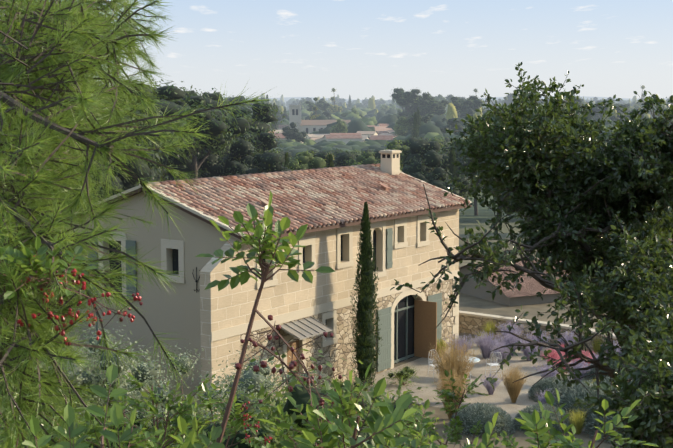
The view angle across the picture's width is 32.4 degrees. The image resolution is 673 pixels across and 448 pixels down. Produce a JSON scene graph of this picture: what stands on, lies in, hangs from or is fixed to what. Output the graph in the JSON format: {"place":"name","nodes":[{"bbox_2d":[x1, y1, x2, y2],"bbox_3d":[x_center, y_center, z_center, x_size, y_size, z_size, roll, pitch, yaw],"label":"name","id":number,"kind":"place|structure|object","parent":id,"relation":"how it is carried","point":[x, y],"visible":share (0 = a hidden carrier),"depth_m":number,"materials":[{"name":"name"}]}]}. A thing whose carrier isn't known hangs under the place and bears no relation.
{"place":"outdoors","nodes":[
{"label":"outdoors","id":0,"kind":"place"},
{"bbox_2d":[18,0,672,99],"label":"sky","id":1,"kind":"structure","parent":0,"point":[361,49],"materials":[{"name":"blue"}]},
{"bbox_2d":[37,96,667,447],"bbox_3d":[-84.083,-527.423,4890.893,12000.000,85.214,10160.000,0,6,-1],"label":"terrain","id":2,"kind":"structure","parent":0,"point":[468,219],"depth_m":60.54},
{"bbox_2d":[0,377,58,447],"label":"shrub","id":3,"kind":"object","parent":2,"relation":"on","point":[12,441],"visible":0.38,"depth_m":4.43,"materials":[{"name":"green plant"}]},
{"bbox_2d":[0,392,104,447],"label":"shrub","id":4,"kind":"object","parent":2,"relation":"on","point":[54,430],"visible":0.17,"depth_m":6.05,"materials":[{"name":"green plant"}]},
{"bbox_2d":[0,410,108,443],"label":"shrub","id":5,"kind":"object","parent":2,"relation":"on","point":[91,418],"visible":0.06,"depth_m":8.54,"materials":[{"name":"green plant"}]},
{"bbox_2d":[35,340,140,411],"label":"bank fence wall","id":6,"kind":"structure","parent":2,"relation":"on","point":[91,365],"depth_m":36.81,"materials":[{"name":"stone"}]},
{"bbox_2d":[48,305,98,367],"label":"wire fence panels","id":7,"kind":"object","parent":6,"relation":"attached to","point":[84,334],"visible":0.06,"depth_m":36.24,"materials":[{"name":"grey"}]},
{"bbox_2d":[26,320,158,437],"bbox_3d":[-4.331,3.683,18.790,3.437,4.525,3.663,-1,6,-10],"label":"silver bush","id":8,"kind":"object","parent":2,"relation":"on","point":[88,379],"visible":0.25,"depth_m":18.19,"materials":[{"name":"green plant"}]},
{"bbox_2d":[10,364,195,447],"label":"shrub","id":9,"kind":"object","parent":2,"relation":"on","point":[115,414],"visible":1,"depth_m":3.18,"materials":[{"name":"green plant"}]},
{"bbox_2d":[43,339,162,421],"bbox_3d":[-6.553,5.758,30.175,4.062,5.019,3.812,-1,6,-10],"label":"scrub bush","id":10,"kind":"object","parent":2,"relation":"on","point":[131,385],"visible":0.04,"depth_m":29.61,"materials":[{"name":"grey plant"}]},
{"bbox_2d":[50,142,161,212],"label":"dark tree","id":11,"kind":"object","parent":2,"relation":"on","point":[121,180],"visible":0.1,"depth_m":72.04,"materials":[{"name":"green plant"}]},
{"bbox_2d":[47,381,183,447],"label":"scrub bush","id":12,"kind":"object","parent":2,"relation":"on","point":[145,394],"visible":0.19,"depth_m":8.52,"materials":[{"name":"green plant"}]},
{"bbox_2d":[68,79,167,192],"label":"pine tree","id":13,"kind":"object","parent":2,"relation":"on","point":[143,122],"visible":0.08,"depth_m":69.92,"materials":[{"name":"green plant"}]},
{"bbox_2d":[0,0,275,447],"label":"pine tree","id":14,"kind":"object","parent":2,"relation":"on","point":[54,61],"visible":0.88,"depth_m":4.99,"materials":[{"name":"plant"}]},
{"bbox_2d":[0,373,276,447],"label":"shrub","id":15,"kind":"object","parent":2,"relation":"on","point":[185,411],"visible":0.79,"depth_m":8.04,"materials":[{"name":"green plant"}]},
{"bbox_2d":[57,404,224,447],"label":"shrub","id":16,"kind":"object","parent":2,"relation":"on","point":[95,441],"visible":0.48,"depth_m":5.40,"materials":[{"name":"green plant"}]},
{"bbox_2d":[79,381,216,446],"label":"shrub","id":17,"kind":"object","parent":2,"relation":"on","point":[129,409],"visible":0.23,"depth_m":10.73,"materials":[{"name":"green plant"}]},
{"bbox_2d":[126,396,171,437],"bbox_3d":[-3.570,4.673,21.323,2.614,2.981,2.616,0,6,3],"label":"scrub bush","id":18,"kind":"object","parent":2,"relation":"on","point":[142,417],"visible":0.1,"depth_m":21.30,"materials":[{"name":"green plant"}]},
{"bbox_2d":[144,162,167,181],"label":"dark tree","id":19,"kind":"object","parent":2,"relation":"on","point":[153,175],"depth_m":88.37,"materials":[{"name":"green plant"}]},
{"bbox_2d":[137,96,191,158],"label":"pine tree","id":20,"kind":"object","parent":2,"relation":"on","point":[175,107],"visible":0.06,"depth_m":87.33,"materials":[{"name":"green plant"}]},
{"bbox_2d":[155,140,181,180],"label":"dark tree","id":21,"kind":"object","parent":2,"relation":"on","point":[163,161],"depth_m":101.09,"materials":[{"name":"green plant"}]},
{"bbox_2d":[147,84,202,179],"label":"dark tree","id":22,"kind":"object","parent":2,"relation":"on","point":[181,166],"depth_m":107.08,"materials":[{"name":"green plant"}]},
{"bbox_2d":[0,191,356,447],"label":"terebinth shrub stems","id":23,"kind":"object","parent":2,"relation":"on","point":[264,230],"visible":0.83,"depth_m":3.46,"materials":[{"name":"plant"}]},
{"bbox_2d":[150,79,258,178],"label":"pine tree","id":24,"kind":"object","parent":2,"relation":"on","point":[221,131],"visible":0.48,"depth_m":100.63,"materials":[{"name":"green plant"}]},
{"bbox_2d":[122,341,289,440],"bbox_3d":[-2.428,4.497,22.788,3.726,4.604,3.496,4,7,34],"label":"scrub bush","id":25,"kind":"object","parent":2,"relation":"on","point":[263,373],"visible":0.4,"depth_m":22.34,"materials":[{"name":"grey plant"}]},
{"bbox_2d":[135,371,281,443],"bbox_3d":[-2.245,4.129,19.166,2.818,3.431,2.469,3,7,25],"label":"silver bush","id":26,"kind":"object","parent":2,"relation":"on","point":[215,397],"visible":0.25,"depth_m":18.84,"materials":[{"name":"green plant"}]},
{"bbox_2d":[182,134,241,178],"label":"pine tree","id":27,"kind":"object","parent":2,"relation":"on","point":[221,154],"depth_m":122.52,"materials":[{"name":"green plant"}]},
{"bbox_2d":[160,388,279,447],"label":"scrub bush","id":28,"kind":"object","parent":2,"relation":"on","point":[262,432],"visible":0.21,"depth_m":16.60,"materials":[{"name":"green plant"}]},
{"bbox_2d":[201,405,239,447],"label":"scrub bush","id":29,"kind":"object","parent":2,"relation":"on","point":[207,429],"visible":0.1,"depth_m":15.17,"materials":[{"name":"green plant"}]},
{"bbox_2d":[198,135,260,177],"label":"dark tree","id":30,"kind":"object","parent":2,"relation":"on","point":[238,159],"visible":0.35,"depth_m":108.52,"materials":[{"name":"green plant"}]},
{"bbox_2d":[178,88,285,134],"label":"pine tree","id":31,"kind":"object","parent":2,"relation":"on","point":[267,117],"visible":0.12,"depth_m":139.24,"materials":[{"name":"green plant"}]},
{"bbox_2d":[224,95,250,107],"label":"pine tree","id":32,"kind":"object","parent":2,"relation":"on","point":[241,98],"visible":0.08,"depth_m":481.08,"materials":[{"name":"green plant"}]},
{"bbox_2d":[200,114,281,157],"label":"pine tree","id":33,"kind":"object","parent":2,"relation":"on","point":[265,141],"visible":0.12,"depth_m":132.35,"materials":[{"name":"green plant"}]},
{"bbox_2d":[147,425,349,447],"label":"shrub","id":34,"kind":"object","parent":2,"relation":"on","point":[154,443],"visible":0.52,"depth_m":7.09,"materials":[{"name":"green plant"}]},
{"bbox_2d":[229,148,291,175],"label":"oak tree","id":35,"kind":"object","parent":2,"relation":"on","point":[266,162],"visible":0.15,"depth_m":97.27,"materials":[{"name":"green plant"}]},
{"bbox_2d":[176,416,348,447],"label":"shrub","id":36,"kind":"object","parent":2,"relation":"on","point":[194,424],"visible":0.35,"depth_m":4.90,"materials":[{"name":"green plant"}]},
{"bbox_2d":[66,192,458,422],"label":"house","id":37,"kind":"structure","parent":2,"relation":"on","point":[213,322],"depth_m":40.74,"materials":[{"name":"stone"}]},
{"bbox_2d":[87,228,441,371],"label":"shutters","id":38,"kind":"object","parent":37,"relation":"attached to","point":[384,352],"visible":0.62,"depth_m":45.96,"materials":[{"name":"paint"}]},
{"bbox_2d":[60,188,471,241],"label":"roof slab","id":39,"kind":"structure","parent":37,"relation":"on","point":[317,228],"depth_m":41.56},
{"bbox_2d":[75,150,471,236],"bbox_3d":[-2.301,-1.609,46.654,9.157,2.296,15.960,4,7,34],"label":"chimney and verges","id":40,"kind":"object","parent":37,"relation":"on","point":[390,165],"visible":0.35,"depth_m":51.09,"materials":[{"name":"stone"}]},
{"bbox_2d":[98,214,458,398],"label":"house stone trim","id":41,"kind":"structure","parent":37,"relation":"attached to","point":[179,244],"depth_m":43.06,"materials":[{"name":"stone"}]},
{"bbox_2d":[139,163,469,235],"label":"roof tiles","id":42,"kind":"object","parent":37,"relation":"on","point":[318,197],"visible":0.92,"depth_m":44.53,"materials":[{"name":"tile"}]},
{"bbox_2d":[260,183,388,205],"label":"roof vents","id":43,"kind":"object","parent":42,"relation":"on","point":[266,202],"visible":0.81,"depth_m":41.68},
{"bbox_2d":[281,316,331,339],"bbox_3d":[-1.099,3.657,40.758,0.950,0.435,2.000,4,7,34],"label":"door awning","id":44,"kind":"object","parent":37,"relation":"attached to","point":[305,328],"depth_m":40.71,"materials":[{"name":"metal"}]},
{"bbox_2d":[287,300,436,379],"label":"door leaves","id":45,"kind":"object","parent":37,"relation":"on","point":[425,322],"visible":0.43,"depth_m":48.44,"materials":[{"name":"brown wood"}]},
{"bbox_2d":[394,296,415,363],"bbox_3d":[2.706,4.504,47.973,0.046,2.950,2.370,4,7,34],"label":"door frame","id":46,"kind":"object","parent":37,"relation":"attached to","point":[397,360],"visible":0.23,"depth_m":48.04,"materials":[{"name":"paint"}]},
{"bbox_2d":[169,363,417,447],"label":"shrub","id":47,"kind":"object","parent":2,"relation":"on","point":[339,429],"visible":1,"depth_m":3.09,"materials":[{"name":"green plant"}]},
{"bbox_2d":[282,122,307,141],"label":"dark tree","id":48,"kind":"object","parent":2,"relation":"on","point":[295,134],"visible":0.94,"depth_m":536.00,"materials":[{"name":"green plant"}]},
{"bbox_2d":[264,362,331,398],"bbox_3d":[-1.564,5.946,32.944,3.270,3.981,2.865,-2,6,-22],"label":"scrub bush","id":49,"kind":"object","parent":2,"relation":"on","point":[290,379],"visible":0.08,"depth_m":32.87,"materials":[{"name":"grey plant"}]},
{"bbox_2d":[289,151,325,170],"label":"plane tree","id":50,"kind":"object","parent":2,"relation":"on","point":[306,160],"visible":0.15,"depth_m":116.72,"materials":[{"name":"green plant"}]},
{"bbox_2d":[198,346,435,447],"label":"scrub bush","id":51,"kind":"object","parent":2,"relation":"on","point":[299,394],"visible":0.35,"depth_m":9.35,"materials":[{"name":"green plant"}]},
{"bbox_2d":[304,100,329,111],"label":"pine tree","id":52,"kind":"object","parent":2,"relation":"on","point":[324,106],"visible":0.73,"depth_m":1038.78,"materials":[{"name":"green plant"}]},
{"bbox_2d":[289,102,350,133],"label":"village church","id":53,"kind":"structure","parent":2,"relation":"on","point":[309,126],"depth_m":692.26,"materials":[{"name":"stone"}]},
{"bbox_2d":[313,149,337,167],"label":"dark tree","id":54,"kind":"object","parent":2,"relation":"on","point":[322,154],"depth_m":153.09,"materials":[{"name":"green plant"}]},
{"bbox_2d":[198,372,453,447],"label":"scrub bush","id":55,"kind":"object","parent":2,"relation":"on","point":[243,397],"visible":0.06,"depth_m":16.81,"materials":[{"name":"green plant"}]},
{"bbox_2d":[268,124,396,143],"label":"village houses","id":56,"kind":"structure","parent":2,"relation":"on","point":[381,132],"depth_m":564.24,"materials":[{"name":"beige"}]},
{"bbox_2d":[328,88,342,112],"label":"yellow tree","id":57,"kind":"object","parent":2,"relation":"on","point":[334,108],"visible":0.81,"depth_m":1191.85,"materials":[{"name":"yellow plant"}]},
{"bbox_2d":[330,118,346,132],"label":"tree","id":58,"kind":"object","parent":2,"relation":"on","point":[339,126],"visible":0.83,"depth_m":621.95,"materials":[{"name":"green plant"}]},
{"bbox_2d":[333,148,356,166],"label":"dark tree","id":59,"kind":"object","parent":2,"relation":"on","point":[341,158],"visible":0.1,"depth_m":159.72,"materials":[{"name":"green plant"}]},
{"bbox_2d":[255,383,441,447],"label":"shrub","id":60,"kind":"object","parent":2,"relation":"on","point":[373,441],"visible":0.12,"depth_m":9.29,"materials":[{"name":"green plant"}]},
{"bbox_2d":[328,377,373,395],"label":"shrub","id":61,"kind":"object","parent":2,"relation":"on","point":[342,383],"visible":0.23,"depth_m":41.73,"materials":[{"name":"green plant"}]},
{"bbox_2d":[344,151,375,165],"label":"tree","id":62,"kind":"object","parent":2,"relation":"on","point":[367,158],"visible":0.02,"depth_m":158.14,"materials":[{"name":"green plant"}]},
{"bbox_2d":[350,201,382,390],"bbox_3d":[1.055,2.789,42.875,1.266,7.320,1.268,-5,8,-40],"label":"cypress tree","id":63,"kind":"object","parent":2,"relation":"on","point":[365,345],"visible":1,"depth_m":42.67,"materials":[{"name":"green plant"}]},
{"bbox_2d":[351,382,383,419],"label":"scrub bush","id":64,"kind":"object","parent":2,"relation":"on","point":[366,405],"visible":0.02,"depth_m":24.49,"materials":[{"name":"green plant"}]},
{"bbox_2d":[281,369,499,447],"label":"shrub","id":65,"kind":"object","parent":2,"relation":"on","point":[456,436],"visible":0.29,"depth_m":11.60,"materials":[{"name":"green plant"}]},
{"bbox_2d":[374,139,409,169],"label":"tree","id":66,"kind":"object","parent":2,"relation":"on","point":[394,145],"visible":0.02,"depth_m":136.76,"materials":[{"name":"green plant"}]},
{"bbox_2d":[383,362,419,388],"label":"shrub","id":67,"kind":"object","parent":2,"relation":"on","point":[408,371],"visible":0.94,"depth_m":43.84,"materials":[{"name":"green plant"}]},
{"bbox_2d":[393,116,412,135],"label":"tree","id":68,"kind":"object","parent":2,"relation":"on","point":[402,126],"visible":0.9,"depth_m":580.60,"materials":[{"name":"green plant"}]},
{"bbox_2d":[389,87,431,113],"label":"pine tree","id":69,"kind":"object","parent":2,"relation":"on","point":[401,97],"visible":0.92,"depth_m":766.22,"materials":[{"name":"green plant"}]},
{"bbox_2d":[410,112,419,138],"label":"cypress tree","id":70,"kind":"object","parent":2,"relation":"on","point":[415,128],"visible":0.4,"depth_m":459.08,"materials":[{"name":"green plant"}]},
{"bbox_2d":[400,113,433,129],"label":"pine tree","id":71,"kind":"object","parent":2,"relation":"on","point":[425,118],"visible":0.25,"depth_m":581.10,"materials":[{"name":"green plant"}]},
{"bbox_2d":[270,389,564,447],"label":"shrub","id":72,"kind":"object","parent":2,"relation":"on","point":[421,430],"visible":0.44,"depth_m":6.66,"materials":[{"name":"green plant"}]},
{"bbox_2d":[419,96,450,114],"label":"pine tree","id":73,"kind":"object","parent":2,"relation":"on","point":[441,110],"visible":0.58,"depth_m":766.33,"materials":[{"name":"green plant"}]},
{"bbox_2d":[402,137,469,176],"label":"dark tree","id":74,"kind":"object","parent":2,"relation":"on","point":[416,148],"visible":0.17,"depth_m":135.23,"materials":[{"name":"green plant"}]},
{"bbox_2d":[402,149,472,211],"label":"dark tree","id":75,"kind":"object","parent":2,"relation":"on","point":[435,174],"visible":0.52,"depth_m":97.45,"materials":[{"name":"green plant"}]},
{"bbox_2d":[433,368,468,419],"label":"straw grass","id":76,"kind":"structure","parent":2,"relation":"on","point":[457,380],"depth_m":39.11,"materials":[{"name":"plant"}]},
{"bbox_2d":[440,118,463,134],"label":"dark tree","id":77,"kind":"object","parent":2,"relation":"on","point":[451,123],"visible":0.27,"depth_m":519.04,"materials":[{"name":"green plant"}]},
{"bbox_2d":[446,142,459,179],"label":"cypress tree","id":78,"kind":"object","parent":2,"relation":"on","point":[452,168],"visible":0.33,"depth_m":132.00,"materials":[{"name":"green plant"}]},
{"bbox_2d":[439,138,479,215],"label":"pine tree","id":79,"kind":"object","parent":2,"relation":"on","point":[457,153],"visible":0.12,"depth_m":167.45,"materials":[{"name":"green plant"}]},
{"bbox_2d":[249,93,672,156],"bbox_3d":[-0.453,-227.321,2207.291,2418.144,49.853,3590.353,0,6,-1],"label":"woodland trees","id":80,"kind":"object","parent":2,"relation":"on","point":[372,114],"visible":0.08,"depth_m":647.75,"materials":[{"name":"plant"}]},
{"bbox_2d":[449,95,483,114],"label":"pine tree","id":81,"kind":"object","parent":2,"relation":"on","point":[462,105],"visible":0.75,"depth_m":729.51,"materials":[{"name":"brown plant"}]},
{"bbox_2d":[448,402,515,437],"bbox_3d":[4.783,6.468,38.093,2.280,1.212,2.302,-1,6,-12],"label":"shrub","id":82,"kind":"object","parent":2,"relation":"on","point":[472,415],"visible":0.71,"depth_m":37.71,"materials":[{"name":"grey plant"}]},
{"bbox_2d":[332,389,658,447],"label":"shrub","id":83,"kind":"object","parent":2,"relation":"on","point":[565,440],"visible":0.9,"depth_m":4.05,"materials":[{"name":"green plant"}]},
{"bbox_2d":[459,259,574,305],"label":"neighbour house","id":84,"kind":"structure","parent":2,"relation":"on","point":[526,294],"depth_m":62.46,"materials":[{"name":"brown"}]},
{"bbox_2d":[391,62,672,447],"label":"oak tree","id":85,"kind":"object","parent":2,"relation":"on","point":[570,177],"visible":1,"depth_m":13.47,"materials":[{"name":"green plant"}]},
{"bbox_2d":[459,310,621,355],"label":"stone wall","id":86,"kind":"structure","parent":2,"relation":"on","point":[470,322],"depth_m":52.70,"materials":[{"name":"stone"}]},
{"bbox_2d":[514,403,571,434],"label":"shrub","id":87,"kind":"object","parent":2,"relation":"on","point":[537,408],"visible":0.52,"depth_m":38.06,"materials":[{"name":"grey plant"}]},
{"bbox_2d":[528,376,572,402],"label":"shrub","id":88,"kind":"object","parent":2,"relation":"on","point":[549,383],"visible":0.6,"depth_m":41.85,"materials":[{"name":"grey plant"}]},
{"bbox_2d":[514,400,618,447],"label":"shrub","id":89,"kind":"object","parent":2,"relation":"on","point":[545,428],"visible":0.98,"depth_m":4.18,"materials":[{"name":"green plant"}]},
{"bbox_2d":[565,407,589,433],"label":"gold grass","id":90,"kind":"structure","parent":2,"relation":"on","point":[576,420],"depth_m":37.50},
{"bbox_2d":[546,378,616,425],"bbox_3d":[8.687,6.181,39.550,3.348,1.763,3.317,0,6,-1],"label":"shrub","id":91,"kind":"object","parent":2,"relation":"on","point":[570,395],"visible":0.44,"depth_m":39.09,"materials":[{"name":"grey plant"}]},
{"bbox_2d":[583,361,623,381],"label":"shrub","id":92,"kind":"object","parent":2,"relation":"on","point":[592,371],"visible":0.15,"depth_m":44.28,"materials":[{"name":"grey plant"}]},
{"bbox_2d":[582,406,629,443],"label":"shrub","id":93,"kind":"object","parent":2,"relation":"on","point":[592,423],"visible":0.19,"depth_m":37.23,"materials":[{"name":"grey plant"}]},
{"bbox_2d":[595,101,629,118],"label":"pine tree","id":94,"kind":"object","parent":2,"relation":"on","point":[617,106],"visible":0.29,"depth_m":698.13,"materials":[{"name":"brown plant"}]},
{"bbox_2d":[343,337,604,434],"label":"terrace gravel","id":95,"kind":"structure","parent":0,"point":[500,396],"depth_m":44.81,"materials":[{"name":"gravel"}]},
{"bbox_2d":[437,337,447,355],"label":"ornamental grass","id":96,"kind":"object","parent":95,"relation":"on","point":[441,344],"depth_m":48.77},
{"bbox_2d":[429,339,480,386],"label":"straw grass","id":97,"kind":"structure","parent":95,"relation":"on","point":[452,362],"depth_m":41.14,"materials":[{"name":"plant"}]},
{"bbox_2d":[442,332,476,355],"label":"lavender plant","id":98,"kind":"object","parent":95,"relation":"on","point":[461,342],"visible":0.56,"depth_m":48.08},
{"bbox_2d":[469,330,502,358],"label":"lavender plant","id":99,"kind":"object","parent":95,"relation":"on","point":[485,350],"visible":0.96,"depth_m":48.51,"materials":[{"name":"plant"}]},
{"bbox_2d":[481,321,497,337],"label":"shrub","id":100,"kind":"object","parent":95,"relation":"on","point":[488,327],"visible":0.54,"depth_m":52.20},
{"bbox_2d":[481,373,502,394],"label":"lavender plant","id":101,"kind":"object","parent":95,"relation":"on","point":[490,390],"visible":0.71,"depth_m":42.56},
{"bbox_2d":[485,352,501,376],"bbox_3d":[6.202,5.477,45.554,0.501,1.012,0.577,-2,6,-16],"label":"garden chair","id":102,"kind":"object","parent":95,"relation":"on","point":[496,364],"visible":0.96,"depth_m":45.41,"materials":[{"name":"white paint"}]},
{"bbox_2d":[485,339,514,363],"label":"lavender plant","id":103,"kind":"object","parent":95,"relation":"on","point":[501,351],"visible":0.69,"depth_m":47.53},
{"bbox_2d":[495,330,522,355],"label":"lavender plant","id":104,"kind":"object","parent":95,"relation":"on","point":[510,338],"visible":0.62,"depth_m":49.12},
{"bbox_2d":[496,320,524,335],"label":"lavender plant","id":105,"kind":"object","parent":95,"relation":"on","point":[515,328],"visible":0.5,"depth_m":51.24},
{"bbox_2d":[498,363,528,402],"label":"straw grass","id":106,"kind":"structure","parent":95,"relation":"on","point":[514,389],"depth_m":41.29,"materials":[{"name":"plant"}]},
{"bbox_2d":[518,338,543,360],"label":"lavender plant","id":107,"kind":"object","parent":95,"relation":"on","point":[527,350],"visible":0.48,"depth_m":48.08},
{"bbox_2d":[524,329,549,351],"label":"lavender plant","id":108,"kind":"object","parent":95,"relation":"on","point":[536,339],"visible":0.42,"depth_m":49.58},
{"bbox_2d":[533,362,557,379],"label":"lavender plant","id":109,"kind":"object","parent":95,"relation":"on","point":[545,373],"visible":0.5,"depth_m":43.85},
{"bbox_2d":[540,349,567,364],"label":"pink muhly plant","id":110,"kind":"object","parent":95,"relation":"on","point":[555,353],"visible":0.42,"depth_m":46.93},
{"bbox_2d":[557,331,576,345],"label":"lavender plant","id":111,"kind":"object","parent":95,"relation":"on","point":[566,337],"visible":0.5,"depth_m":49.52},
{"bbox_2d":[565,359,590,381],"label":"lavender plant","id":112,"kind":"object","parent":95,"relation":"on","point":[581,365],"visible":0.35,"depth_m":44.20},
{"bbox_2d":[591,335,603,354],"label":"shrub","id":113,"kind":"object","parent":95,"relation":"on","point":[596,346],"visible":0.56,"depth_m":49.20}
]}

